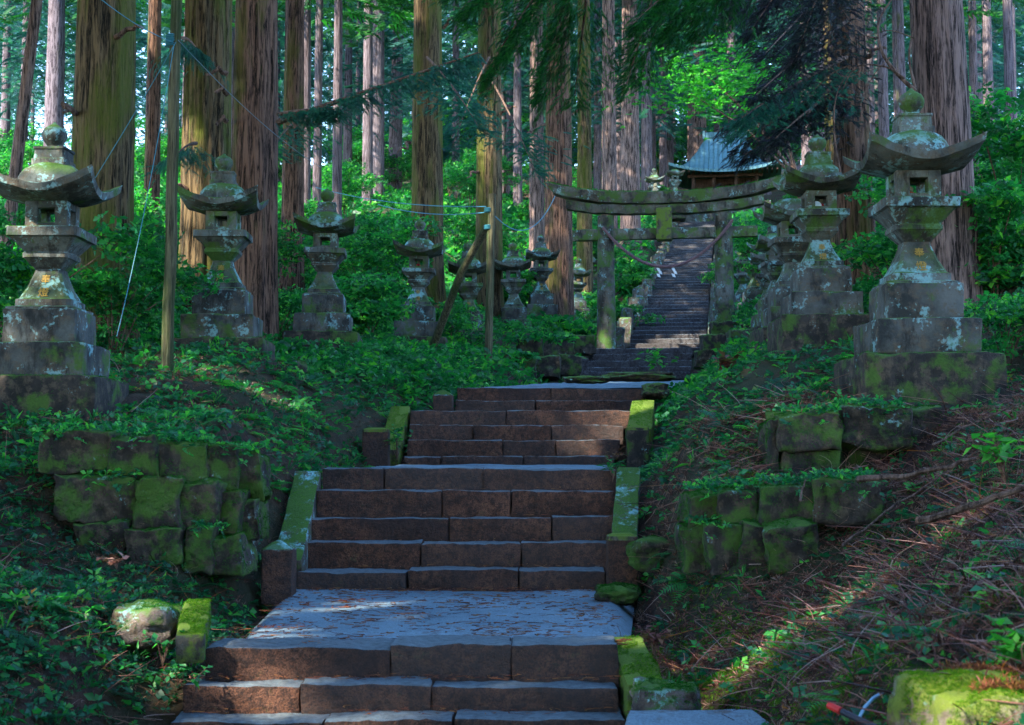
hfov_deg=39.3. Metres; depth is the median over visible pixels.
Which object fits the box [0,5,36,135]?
cedar tree
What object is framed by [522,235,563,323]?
stone lantern
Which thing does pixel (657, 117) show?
cedar tree
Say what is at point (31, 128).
forest sapling
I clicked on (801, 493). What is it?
fallen branch
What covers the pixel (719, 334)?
retaining wall
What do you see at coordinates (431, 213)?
cord
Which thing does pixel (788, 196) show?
forest sapling
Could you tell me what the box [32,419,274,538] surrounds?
wall plants
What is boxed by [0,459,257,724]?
creeping plants
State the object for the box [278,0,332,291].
cedar tree
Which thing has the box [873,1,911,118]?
cedar tree
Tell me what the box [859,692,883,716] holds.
hose
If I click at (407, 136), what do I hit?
forest sapling
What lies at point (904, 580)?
fallen twigs
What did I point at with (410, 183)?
forest sapling
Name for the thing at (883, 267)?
forest sapling
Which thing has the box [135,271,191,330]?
leafy shrub
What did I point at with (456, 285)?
leaning log
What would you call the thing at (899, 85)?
cedar tree
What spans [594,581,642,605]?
boulder
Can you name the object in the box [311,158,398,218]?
forest sapling
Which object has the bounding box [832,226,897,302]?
leafy shrub
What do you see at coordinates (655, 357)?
leafy plant
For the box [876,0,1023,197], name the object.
cedar tree
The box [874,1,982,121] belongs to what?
cedar tree
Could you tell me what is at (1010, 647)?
leafy plant
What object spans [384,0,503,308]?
cedar tree
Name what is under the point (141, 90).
cedar tree
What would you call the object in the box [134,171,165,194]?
forest sapling
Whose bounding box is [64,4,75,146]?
cedar tree
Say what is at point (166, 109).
cedar tree
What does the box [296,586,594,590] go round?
fallen needles
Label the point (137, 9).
cedar tree
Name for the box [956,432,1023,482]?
leafy plant
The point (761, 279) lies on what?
stone lantern
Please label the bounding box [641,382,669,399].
kerb boulder
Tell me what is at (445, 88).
cedar tree
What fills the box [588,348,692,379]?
stone steps
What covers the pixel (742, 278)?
stone lantern
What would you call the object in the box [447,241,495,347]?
stone lantern
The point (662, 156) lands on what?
cedar tree
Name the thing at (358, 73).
cedar tree
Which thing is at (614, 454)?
leafy plant
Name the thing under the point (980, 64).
cedar tree
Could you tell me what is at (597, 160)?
cedar tree
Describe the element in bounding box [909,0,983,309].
cedar tree
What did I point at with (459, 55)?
cedar tree
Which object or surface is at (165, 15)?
cedar tree
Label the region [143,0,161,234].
cedar tree
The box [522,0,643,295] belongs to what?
cedar tree
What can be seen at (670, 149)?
cedar tree
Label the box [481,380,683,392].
stone path
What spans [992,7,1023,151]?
cedar tree
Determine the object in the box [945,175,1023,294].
leafy shrub
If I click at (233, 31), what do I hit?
cedar tree
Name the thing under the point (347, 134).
cedar tree
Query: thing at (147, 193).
cord
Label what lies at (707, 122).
forest sapling
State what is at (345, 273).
forest sapling
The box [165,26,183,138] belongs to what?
cedar tree
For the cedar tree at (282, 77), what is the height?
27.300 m
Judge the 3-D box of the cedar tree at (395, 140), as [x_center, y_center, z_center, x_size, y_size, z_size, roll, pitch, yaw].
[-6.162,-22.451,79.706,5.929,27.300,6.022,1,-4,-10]
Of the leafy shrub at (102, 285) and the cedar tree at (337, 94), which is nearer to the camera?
the leafy shrub at (102, 285)
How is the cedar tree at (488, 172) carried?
on the ground at (250, 588)
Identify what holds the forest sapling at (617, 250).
on the ground at (250, 588)
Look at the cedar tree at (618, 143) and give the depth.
80.83 m
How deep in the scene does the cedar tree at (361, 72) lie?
122.37 m
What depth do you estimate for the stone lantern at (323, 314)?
21.03 m
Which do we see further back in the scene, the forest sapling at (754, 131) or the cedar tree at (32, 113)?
the cedar tree at (32, 113)
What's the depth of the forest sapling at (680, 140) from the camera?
112.86 m
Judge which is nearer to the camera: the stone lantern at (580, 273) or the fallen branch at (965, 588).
the fallen branch at (965, 588)
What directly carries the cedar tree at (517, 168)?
on the ground at (250, 588)
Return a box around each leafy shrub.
[0,198,185,341]
[70,239,230,351]
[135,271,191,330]
[278,284,369,336]
[295,211,450,303]
[333,267,416,338]
[390,300,509,344]
[468,270,538,305]
[577,303,665,326]
[615,259,657,289]
[697,254,750,285]
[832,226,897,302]
[844,81,1023,246]
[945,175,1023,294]
[964,289,1023,365]
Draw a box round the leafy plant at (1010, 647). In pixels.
[986,617,1023,668]
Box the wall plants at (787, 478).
[681,466,881,538]
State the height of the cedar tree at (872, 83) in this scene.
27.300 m
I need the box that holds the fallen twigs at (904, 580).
[537,362,1023,724]
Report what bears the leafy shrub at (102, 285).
on the ground at (250, 588)
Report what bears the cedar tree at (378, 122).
on the ground at (250, 588)
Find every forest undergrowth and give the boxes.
[0,174,1005,345]
[0,235,1010,421]
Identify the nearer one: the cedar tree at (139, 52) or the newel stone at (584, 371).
the newel stone at (584, 371)
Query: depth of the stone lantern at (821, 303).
16.21 m
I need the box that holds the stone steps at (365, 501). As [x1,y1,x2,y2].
[297,467,615,591]
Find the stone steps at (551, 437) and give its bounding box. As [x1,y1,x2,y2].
[404,410,629,467]
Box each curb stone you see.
[175,598,212,663]
[278,470,321,586]
[385,406,409,465]
[612,467,641,535]
[614,635,661,719]
[627,399,654,452]
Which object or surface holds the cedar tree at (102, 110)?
on the ground at (250, 588)
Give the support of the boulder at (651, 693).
on the stone slab
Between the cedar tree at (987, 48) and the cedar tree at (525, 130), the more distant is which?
the cedar tree at (525, 130)
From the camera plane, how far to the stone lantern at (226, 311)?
16.44 m
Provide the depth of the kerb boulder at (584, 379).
18.74 m
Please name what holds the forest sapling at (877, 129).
on the ground at (250, 588)
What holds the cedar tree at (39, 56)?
on the ground at (250, 588)
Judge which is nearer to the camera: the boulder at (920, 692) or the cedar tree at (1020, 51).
the boulder at (920, 692)
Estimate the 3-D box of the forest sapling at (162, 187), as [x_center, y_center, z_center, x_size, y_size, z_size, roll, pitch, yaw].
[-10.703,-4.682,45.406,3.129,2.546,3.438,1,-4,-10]
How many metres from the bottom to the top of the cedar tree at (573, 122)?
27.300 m
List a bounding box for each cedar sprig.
[96,551,128,568]
[636,625,673,655]
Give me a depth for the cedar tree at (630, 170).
56.44 m
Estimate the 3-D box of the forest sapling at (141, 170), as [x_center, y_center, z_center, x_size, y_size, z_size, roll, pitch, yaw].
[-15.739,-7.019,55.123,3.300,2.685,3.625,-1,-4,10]
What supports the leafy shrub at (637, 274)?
on the ground at (250, 588)
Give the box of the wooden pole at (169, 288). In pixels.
[161,0,181,371]
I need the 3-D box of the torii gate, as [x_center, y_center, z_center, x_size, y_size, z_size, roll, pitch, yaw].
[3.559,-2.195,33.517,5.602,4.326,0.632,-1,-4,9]
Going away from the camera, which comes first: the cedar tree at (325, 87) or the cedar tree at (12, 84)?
the cedar tree at (325, 87)
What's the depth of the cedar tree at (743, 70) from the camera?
96.98 m
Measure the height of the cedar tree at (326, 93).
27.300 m
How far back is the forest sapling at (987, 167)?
35.91 m
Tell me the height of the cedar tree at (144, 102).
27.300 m
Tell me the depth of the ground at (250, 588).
9.90 m
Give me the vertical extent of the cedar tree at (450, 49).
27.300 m
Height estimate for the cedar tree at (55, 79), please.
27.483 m
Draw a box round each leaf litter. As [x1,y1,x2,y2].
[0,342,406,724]
[605,380,1023,724]
[931,660,1023,693]
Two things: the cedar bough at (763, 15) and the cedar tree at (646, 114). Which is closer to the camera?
the cedar bough at (763, 15)
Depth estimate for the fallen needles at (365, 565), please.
11.12 m
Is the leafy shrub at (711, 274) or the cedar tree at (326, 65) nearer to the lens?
the leafy shrub at (711, 274)
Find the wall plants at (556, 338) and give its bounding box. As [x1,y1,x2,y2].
[450,331,578,362]
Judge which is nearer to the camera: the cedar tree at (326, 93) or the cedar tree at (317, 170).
the cedar tree at (317, 170)
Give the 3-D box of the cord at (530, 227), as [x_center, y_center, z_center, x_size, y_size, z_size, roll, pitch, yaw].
[0.315,-3.212,28.782,0.017,1.934,9.108,-1,-4,9]
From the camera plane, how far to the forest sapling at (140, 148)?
72.39 m
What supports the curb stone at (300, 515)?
on the gravel landing at (538, 613)
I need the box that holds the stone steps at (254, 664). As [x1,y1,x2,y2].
[171,635,625,724]
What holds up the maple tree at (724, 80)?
on the ground at (250, 588)
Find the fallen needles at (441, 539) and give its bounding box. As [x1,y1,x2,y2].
[317,537,592,540]
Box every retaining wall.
[37,429,272,576]
[478,334,596,380]
[673,476,883,575]
[692,320,750,369]
[757,403,942,476]
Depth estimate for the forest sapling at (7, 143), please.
67.15 m
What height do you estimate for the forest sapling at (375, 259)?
2.299 m
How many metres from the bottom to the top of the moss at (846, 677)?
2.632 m
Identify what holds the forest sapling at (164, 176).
on the ground at (250, 588)
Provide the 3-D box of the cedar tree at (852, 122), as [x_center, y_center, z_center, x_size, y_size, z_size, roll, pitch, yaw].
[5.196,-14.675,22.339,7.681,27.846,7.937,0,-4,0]
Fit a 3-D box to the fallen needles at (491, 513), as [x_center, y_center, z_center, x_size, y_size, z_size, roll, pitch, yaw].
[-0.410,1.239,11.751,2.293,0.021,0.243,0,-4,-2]
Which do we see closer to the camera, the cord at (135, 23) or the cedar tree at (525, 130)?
the cord at (135, 23)
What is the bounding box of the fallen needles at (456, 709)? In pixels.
[189,705,629,714]
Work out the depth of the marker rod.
4.86 m
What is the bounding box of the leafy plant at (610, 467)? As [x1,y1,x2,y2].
[596,456,625,481]
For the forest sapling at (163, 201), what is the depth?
40.03 m
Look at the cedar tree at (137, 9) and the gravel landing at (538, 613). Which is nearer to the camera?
the gravel landing at (538, 613)
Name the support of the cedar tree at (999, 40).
on the ground at (250, 588)
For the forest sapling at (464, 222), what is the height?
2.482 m
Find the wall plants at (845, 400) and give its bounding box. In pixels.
[773,394,910,425]
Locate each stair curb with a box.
[616,221,679,348]
[707,246,714,333]
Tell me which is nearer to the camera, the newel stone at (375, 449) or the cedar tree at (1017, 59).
the newel stone at (375, 449)
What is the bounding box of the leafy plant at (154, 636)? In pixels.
[142,629,184,665]
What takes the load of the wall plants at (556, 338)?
on the retaining wall at (556, 362)
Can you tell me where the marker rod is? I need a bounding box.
[826,702,875,724]
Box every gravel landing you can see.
[247,588,633,639]
[371,464,614,469]
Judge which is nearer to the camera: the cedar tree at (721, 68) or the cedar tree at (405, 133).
the cedar tree at (405, 133)
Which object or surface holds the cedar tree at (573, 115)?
on the ground at (250, 588)
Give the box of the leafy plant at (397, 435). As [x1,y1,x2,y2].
[385,424,413,459]
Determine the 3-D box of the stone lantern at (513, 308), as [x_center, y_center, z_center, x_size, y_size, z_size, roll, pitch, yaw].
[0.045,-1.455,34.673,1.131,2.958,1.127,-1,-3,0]
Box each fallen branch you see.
[799,480,805,501]
[841,457,966,546]
[842,573,942,615]
[915,485,1023,524]
[932,401,1022,444]
[955,554,1023,596]
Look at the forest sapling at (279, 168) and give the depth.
68.25 m
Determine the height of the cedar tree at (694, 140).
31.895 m
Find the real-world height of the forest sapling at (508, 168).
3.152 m
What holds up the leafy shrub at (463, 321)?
on the ground at (250, 588)
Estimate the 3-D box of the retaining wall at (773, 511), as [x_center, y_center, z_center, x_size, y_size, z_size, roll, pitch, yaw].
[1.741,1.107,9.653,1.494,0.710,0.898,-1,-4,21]
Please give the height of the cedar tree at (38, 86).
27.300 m
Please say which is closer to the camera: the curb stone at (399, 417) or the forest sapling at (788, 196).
the curb stone at (399, 417)
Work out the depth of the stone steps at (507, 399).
18.41 m
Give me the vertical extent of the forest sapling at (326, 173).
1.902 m
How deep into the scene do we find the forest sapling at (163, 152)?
67.32 m
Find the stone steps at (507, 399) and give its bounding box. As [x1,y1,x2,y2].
[455,388,643,411]
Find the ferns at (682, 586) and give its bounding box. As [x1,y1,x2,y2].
[619,282,1023,712]
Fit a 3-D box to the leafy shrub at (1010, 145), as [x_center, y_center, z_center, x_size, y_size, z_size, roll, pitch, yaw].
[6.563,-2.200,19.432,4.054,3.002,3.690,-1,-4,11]
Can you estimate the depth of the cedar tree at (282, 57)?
99.47 m
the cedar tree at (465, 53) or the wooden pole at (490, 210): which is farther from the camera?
the cedar tree at (465, 53)
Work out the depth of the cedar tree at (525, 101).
79.11 m
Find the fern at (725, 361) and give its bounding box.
[710,350,747,369]
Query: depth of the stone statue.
60.56 m
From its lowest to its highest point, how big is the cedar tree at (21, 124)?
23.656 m
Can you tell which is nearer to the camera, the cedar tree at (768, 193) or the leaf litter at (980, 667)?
the leaf litter at (980, 667)
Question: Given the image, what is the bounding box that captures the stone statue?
[652,183,658,190]
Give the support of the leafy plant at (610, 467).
on the stone steps at (365, 501)
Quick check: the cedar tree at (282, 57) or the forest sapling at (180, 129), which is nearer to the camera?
the forest sapling at (180, 129)
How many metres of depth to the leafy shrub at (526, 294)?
38.17 m
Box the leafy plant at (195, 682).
[181,665,212,692]
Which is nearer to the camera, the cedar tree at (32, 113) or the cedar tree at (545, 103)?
the cedar tree at (545, 103)
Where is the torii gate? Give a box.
[545,173,784,348]
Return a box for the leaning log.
[429,225,486,346]
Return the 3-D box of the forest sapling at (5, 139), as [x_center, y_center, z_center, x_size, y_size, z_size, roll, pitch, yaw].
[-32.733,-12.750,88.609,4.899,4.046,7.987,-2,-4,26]
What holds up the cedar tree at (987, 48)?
on the ground at (250, 588)
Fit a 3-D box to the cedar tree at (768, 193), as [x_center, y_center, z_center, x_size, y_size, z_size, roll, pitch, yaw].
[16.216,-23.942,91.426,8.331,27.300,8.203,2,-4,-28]
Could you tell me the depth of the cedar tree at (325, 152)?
112.81 m
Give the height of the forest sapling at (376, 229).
2.390 m
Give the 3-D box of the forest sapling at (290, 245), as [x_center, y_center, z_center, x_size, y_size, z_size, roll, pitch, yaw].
[-5.751,-2.190,30.436,3.134,2.321,2.852,2,-5,-32]
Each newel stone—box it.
[261,540,296,603]
[362,427,389,467]
[433,390,453,410]
[581,356,587,374]
[606,533,637,584]
[625,425,648,466]
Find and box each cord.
[95,42,175,177]
[102,0,171,41]
[116,46,173,336]
[178,40,319,166]
[316,187,486,206]
[378,204,485,214]
[495,196,554,230]
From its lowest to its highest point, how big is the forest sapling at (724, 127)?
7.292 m
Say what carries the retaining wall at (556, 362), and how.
on the ground at (250, 588)
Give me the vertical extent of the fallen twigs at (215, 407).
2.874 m
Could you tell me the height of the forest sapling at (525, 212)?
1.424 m
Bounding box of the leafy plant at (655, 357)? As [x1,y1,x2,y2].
[634,347,678,371]
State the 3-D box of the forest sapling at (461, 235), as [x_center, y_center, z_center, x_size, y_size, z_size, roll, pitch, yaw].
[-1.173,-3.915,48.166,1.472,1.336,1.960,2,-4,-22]
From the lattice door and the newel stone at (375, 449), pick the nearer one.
the newel stone at (375, 449)
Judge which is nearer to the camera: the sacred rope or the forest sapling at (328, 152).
the sacred rope
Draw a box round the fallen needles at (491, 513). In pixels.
[321,513,594,514]
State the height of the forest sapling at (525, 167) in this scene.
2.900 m
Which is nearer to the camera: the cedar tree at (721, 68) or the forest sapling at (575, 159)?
the forest sapling at (575, 159)
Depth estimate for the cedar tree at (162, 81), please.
137.39 m
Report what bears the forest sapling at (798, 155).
on the ground at (250, 588)
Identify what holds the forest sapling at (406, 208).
on the ground at (250, 588)
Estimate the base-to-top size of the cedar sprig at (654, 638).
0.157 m
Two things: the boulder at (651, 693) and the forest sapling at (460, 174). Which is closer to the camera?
the boulder at (651, 693)
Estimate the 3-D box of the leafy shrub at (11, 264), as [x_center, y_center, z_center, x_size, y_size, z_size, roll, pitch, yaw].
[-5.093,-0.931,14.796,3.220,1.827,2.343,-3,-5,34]
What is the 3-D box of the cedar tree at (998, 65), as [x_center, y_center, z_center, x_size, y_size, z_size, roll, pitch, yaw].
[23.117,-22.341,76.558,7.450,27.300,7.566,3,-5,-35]
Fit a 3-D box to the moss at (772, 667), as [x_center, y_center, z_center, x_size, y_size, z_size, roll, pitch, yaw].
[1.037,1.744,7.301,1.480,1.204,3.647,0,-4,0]
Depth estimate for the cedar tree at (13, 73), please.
137.12 m
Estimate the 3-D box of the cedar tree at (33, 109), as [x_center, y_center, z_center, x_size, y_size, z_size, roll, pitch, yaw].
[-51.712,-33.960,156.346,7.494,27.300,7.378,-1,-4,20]
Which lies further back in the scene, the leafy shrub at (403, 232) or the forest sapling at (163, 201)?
the forest sapling at (163, 201)
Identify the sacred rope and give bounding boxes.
[602,219,732,276]
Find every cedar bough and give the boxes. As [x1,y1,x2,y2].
[422,0,669,139]
[575,0,761,105]
[717,0,853,109]
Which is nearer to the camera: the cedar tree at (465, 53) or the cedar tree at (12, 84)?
the cedar tree at (465, 53)
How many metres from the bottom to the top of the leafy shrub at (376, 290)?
1.549 m
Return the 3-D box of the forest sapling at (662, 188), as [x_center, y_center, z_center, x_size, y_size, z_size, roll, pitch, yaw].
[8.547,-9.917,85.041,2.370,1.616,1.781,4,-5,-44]
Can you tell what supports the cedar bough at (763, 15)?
attached to the cedar tree at (939, 60)
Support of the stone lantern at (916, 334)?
on the ground at (250, 588)
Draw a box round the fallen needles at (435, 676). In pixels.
[196,672,620,680]
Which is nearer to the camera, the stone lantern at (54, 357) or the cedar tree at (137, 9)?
the stone lantern at (54, 357)
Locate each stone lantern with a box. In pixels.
[0,122,128,418]
[174,153,275,360]
[282,188,362,349]
[390,218,447,350]
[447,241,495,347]
[494,241,531,328]
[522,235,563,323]
[573,258,591,319]
[575,257,596,276]
[643,168,664,222]
[665,169,686,221]
[733,255,749,309]
[735,250,763,314]
[743,225,783,344]
[748,252,776,314]
[749,198,808,350]
[767,134,868,353]
[833,88,1006,410]
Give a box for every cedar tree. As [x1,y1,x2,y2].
[0,0,20,40]
[0,0,31,127]
[0,0,42,253]
[0,0,47,175]
[0,0,75,141]
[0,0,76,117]
[0,0,76,145]
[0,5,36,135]
[1,2,18,121]
[10,0,48,143]
[11,5,46,144]
[28,0,76,148]
[31,0,147,124]
[43,0,184,47]
[60,0,143,341]
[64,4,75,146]
[64,5,75,149]
[64,30,75,145]
[69,0,184,25]
[135,0,148,144]
[135,0,167,146]
[135,0,184,131]
[135,3,183,143]
[136,3,181,140]
[136,9,145,144]
[138,0,231,311]
[142,26,182,140]
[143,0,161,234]
[147,0,234,30]
[161,4,183,136]
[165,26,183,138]
[181,0,284,140]
[206,0,486,344]
[232,0,413,216]
[234,0,401,208]
[278,0,327,181]
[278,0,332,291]
[278,0,412,180]
[278,0,413,215]
[278,3,326,109]
[280,1,332,163]
[280,3,360,126]
[280,16,284,111]
[311,0,450,208]
[311,16,355,162]
[311,26,332,145]
[313,4,362,161]
[322,2,391,164]
[323,0,413,195]
[342,9,407,154]
[352,1,447,188]
[352,3,405,141]
[360,3,473,189]
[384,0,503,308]
[384,11,445,181]
[385,0,527,195]
[386,0,473,168]
[402,17,462,144]
[407,0,589,319]
[442,2,476,144]
[442,11,476,139]
[445,0,545,195]
[446,0,577,207]
[447,0,544,192]
[451,0,529,120]
[501,0,620,143]
[505,2,576,190]
[516,0,601,322]
[521,37,577,160]
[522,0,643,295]
[522,1,577,154]
[529,2,544,269]
[544,0,654,189]
[545,0,642,248]
[571,0,671,190]
[571,4,601,177]
[572,0,658,179]
[572,0,722,190]
[594,0,640,248]
[620,2,687,168]
[621,1,713,190]
[638,13,708,189]
[638,48,687,162]
[639,92,685,149]
[640,23,709,154]
[652,0,748,189]
[653,0,766,139]
[672,0,780,137]
[685,18,747,126]
[706,1,815,194]
[709,1,786,146]
[709,22,800,157]
[711,0,899,284]
[742,3,865,166]
[760,3,813,134]
[762,1,876,150]
[786,0,982,137]
[787,0,1014,116]
[811,0,911,176]
[823,3,835,251]
[864,3,907,132]
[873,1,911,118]
[873,2,968,109]
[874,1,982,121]
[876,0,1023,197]
[877,0,1003,114]
[904,0,1023,172]
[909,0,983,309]
[911,0,1023,131]
[963,0,1023,129]
[965,0,1023,116]
[965,0,1023,116]
[965,2,1019,113]
[981,4,1023,120]
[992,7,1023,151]
[1002,0,1015,191]
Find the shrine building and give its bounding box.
[668,131,781,221]
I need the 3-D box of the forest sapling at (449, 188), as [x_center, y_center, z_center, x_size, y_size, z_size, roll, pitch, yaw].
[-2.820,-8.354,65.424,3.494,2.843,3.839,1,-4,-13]
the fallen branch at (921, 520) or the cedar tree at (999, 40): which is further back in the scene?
the cedar tree at (999, 40)
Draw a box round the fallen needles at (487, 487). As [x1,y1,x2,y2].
[386,487,605,489]
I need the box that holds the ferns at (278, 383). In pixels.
[0,335,532,723]
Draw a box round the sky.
[13,0,1019,165]
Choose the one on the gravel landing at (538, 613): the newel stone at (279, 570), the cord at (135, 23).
the newel stone at (279, 570)
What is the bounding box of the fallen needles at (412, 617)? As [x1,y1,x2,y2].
[217,587,630,642]
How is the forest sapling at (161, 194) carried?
on the ground at (250, 588)
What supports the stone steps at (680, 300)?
on the ground at (250, 588)
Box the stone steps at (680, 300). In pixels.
[626,221,714,356]
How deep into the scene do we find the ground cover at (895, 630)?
9.39 m
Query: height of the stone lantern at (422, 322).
3.017 m
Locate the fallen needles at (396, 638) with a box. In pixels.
[209,637,631,644]
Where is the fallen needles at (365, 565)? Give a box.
[338,563,594,566]
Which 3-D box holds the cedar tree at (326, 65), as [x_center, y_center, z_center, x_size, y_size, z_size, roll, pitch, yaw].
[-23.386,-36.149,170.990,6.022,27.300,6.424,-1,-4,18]
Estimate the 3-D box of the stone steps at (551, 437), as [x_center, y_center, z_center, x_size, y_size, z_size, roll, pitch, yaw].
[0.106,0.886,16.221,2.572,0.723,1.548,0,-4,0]
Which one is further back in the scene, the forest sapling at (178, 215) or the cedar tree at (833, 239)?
the forest sapling at (178, 215)
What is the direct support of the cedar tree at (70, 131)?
on the ground at (250, 588)
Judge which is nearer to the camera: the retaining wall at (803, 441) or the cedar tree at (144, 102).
the retaining wall at (803, 441)
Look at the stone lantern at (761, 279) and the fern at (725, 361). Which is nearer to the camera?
the fern at (725, 361)
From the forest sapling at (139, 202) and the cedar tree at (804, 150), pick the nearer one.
the forest sapling at (139, 202)
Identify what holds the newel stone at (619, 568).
on the gravel landing at (538, 613)
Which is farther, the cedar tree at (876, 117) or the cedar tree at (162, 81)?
the cedar tree at (162, 81)
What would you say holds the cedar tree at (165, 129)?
on the ground at (250, 588)
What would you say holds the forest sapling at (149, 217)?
on the ground at (250, 588)
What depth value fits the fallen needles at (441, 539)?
11.47 m
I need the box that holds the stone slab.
[625,709,767,724]
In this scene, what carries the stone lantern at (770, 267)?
on the ground at (250, 588)
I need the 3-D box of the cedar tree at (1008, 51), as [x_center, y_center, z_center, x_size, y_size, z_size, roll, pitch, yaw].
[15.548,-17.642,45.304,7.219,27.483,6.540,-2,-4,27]
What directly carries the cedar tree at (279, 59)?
on the ground at (250, 588)
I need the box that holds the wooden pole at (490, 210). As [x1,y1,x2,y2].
[484,193,495,361]
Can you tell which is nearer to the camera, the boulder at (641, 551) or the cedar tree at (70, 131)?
the boulder at (641, 551)
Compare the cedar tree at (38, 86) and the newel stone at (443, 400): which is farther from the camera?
the cedar tree at (38, 86)
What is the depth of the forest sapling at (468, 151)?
74.47 m
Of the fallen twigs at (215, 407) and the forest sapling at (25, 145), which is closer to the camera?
the fallen twigs at (215, 407)
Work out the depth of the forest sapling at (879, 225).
27.51 m
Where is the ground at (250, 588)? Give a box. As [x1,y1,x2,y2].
[0,164,1023,724]
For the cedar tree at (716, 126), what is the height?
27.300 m
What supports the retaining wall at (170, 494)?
on the ground at (250, 588)
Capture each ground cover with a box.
[0,280,537,723]
[625,262,1023,724]
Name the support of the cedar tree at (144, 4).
on the ground at (250, 588)
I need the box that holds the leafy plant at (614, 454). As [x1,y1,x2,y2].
[602,446,626,462]
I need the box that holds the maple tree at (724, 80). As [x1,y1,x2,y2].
[601,32,824,198]
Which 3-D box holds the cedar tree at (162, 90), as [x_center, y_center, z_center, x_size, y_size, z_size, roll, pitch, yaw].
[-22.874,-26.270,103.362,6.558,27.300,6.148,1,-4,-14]
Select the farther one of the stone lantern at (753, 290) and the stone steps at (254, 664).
the stone lantern at (753, 290)
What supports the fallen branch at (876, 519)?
on the fallen twigs at (904, 580)
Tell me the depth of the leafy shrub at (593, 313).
39.89 m
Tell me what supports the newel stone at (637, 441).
on the ground at (250, 588)
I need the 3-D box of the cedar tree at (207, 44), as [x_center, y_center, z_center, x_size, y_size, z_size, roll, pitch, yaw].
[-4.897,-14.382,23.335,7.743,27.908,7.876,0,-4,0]
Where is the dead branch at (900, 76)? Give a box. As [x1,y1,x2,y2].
[813,0,916,171]
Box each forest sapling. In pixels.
[0,128,28,175]
[0,134,26,174]
[0,140,42,175]
[0,140,68,173]
[0,195,52,252]
[0,215,23,254]
[10,121,43,143]
[66,114,164,174]
[134,133,181,167]
[134,151,143,176]
[134,160,143,188]
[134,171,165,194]
[134,173,179,224]
[134,187,164,275]
[134,211,178,274]
[136,136,181,173]
[140,193,179,235]
[160,161,180,188]
[160,191,179,235]
[161,126,181,141]
[163,219,311,277]
[177,202,179,229]
[278,142,282,182]
[278,197,321,238]
[278,237,315,284]
[301,226,421,317]
[305,259,361,292]
[311,125,388,178]
[311,136,354,169]
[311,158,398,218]
[311,164,376,199]
[343,161,393,181]
[351,213,447,281]
[384,90,476,146]
[384,147,411,189]
[392,203,410,222]
[402,139,411,188]
[406,148,475,183]
[410,93,545,183]
[443,150,475,200]
[443,156,525,214]
[443,205,526,279]
[456,231,475,250]
[474,154,528,196]
[510,160,576,194]
[512,199,544,220]
[572,136,640,181]
[576,241,628,259]
[639,131,686,175]
[640,127,686,179]
[640,183,669,190]
[674,98,799,156]
[676,117,726,159]
[733,218,793,274]
[749,107,813,190]
[773,194,797,204]
[779,135,814,163]
[834,243,888,273]
[873,183,915,233]
[875,117,892,134]
[973,156,1023,196]
[974,139,1005,187]
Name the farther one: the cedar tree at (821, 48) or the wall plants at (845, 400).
the cedar tree at (821, 48)
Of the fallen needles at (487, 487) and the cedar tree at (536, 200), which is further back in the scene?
the cedar tree at (536, 200)
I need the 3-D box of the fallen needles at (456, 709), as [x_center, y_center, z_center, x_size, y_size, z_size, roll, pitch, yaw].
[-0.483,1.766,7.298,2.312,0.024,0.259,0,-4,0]
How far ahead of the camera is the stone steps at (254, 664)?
7.53 m
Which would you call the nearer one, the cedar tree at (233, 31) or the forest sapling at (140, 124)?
the cedar tree at (233, 31)
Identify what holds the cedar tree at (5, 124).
on the ground at (250, 588)
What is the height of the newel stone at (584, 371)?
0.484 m
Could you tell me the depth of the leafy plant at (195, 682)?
7.30 m
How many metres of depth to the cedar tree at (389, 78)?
133.60 m
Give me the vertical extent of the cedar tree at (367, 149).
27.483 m
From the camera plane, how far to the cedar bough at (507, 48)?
13.34 m
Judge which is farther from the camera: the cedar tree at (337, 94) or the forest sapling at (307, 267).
the cedar tree at (337, 94)
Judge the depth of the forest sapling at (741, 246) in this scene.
34.06 m
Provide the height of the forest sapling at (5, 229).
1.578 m
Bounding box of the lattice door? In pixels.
[716,182,734,186]
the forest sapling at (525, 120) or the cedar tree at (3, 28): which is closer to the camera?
the cedar tree at (3, 28)
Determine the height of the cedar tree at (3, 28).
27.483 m
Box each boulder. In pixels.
[110,598,181,652]
[278,359,307,374]
[562,375,610,383]
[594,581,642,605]
[601,371,676,381]
[625,535,669,573]
[629,676,701,710]
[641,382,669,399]
[887,667,1023,724]
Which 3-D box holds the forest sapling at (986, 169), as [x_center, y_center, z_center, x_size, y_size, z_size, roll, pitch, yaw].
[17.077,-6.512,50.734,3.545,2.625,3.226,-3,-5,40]
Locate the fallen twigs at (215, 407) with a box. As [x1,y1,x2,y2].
[0,360,342,724]
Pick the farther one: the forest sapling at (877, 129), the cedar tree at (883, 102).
the forest sapling at (877, 129)
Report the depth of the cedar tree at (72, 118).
139.20 m
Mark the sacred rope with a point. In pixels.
(657, 266)
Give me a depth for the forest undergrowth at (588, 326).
54.77 m

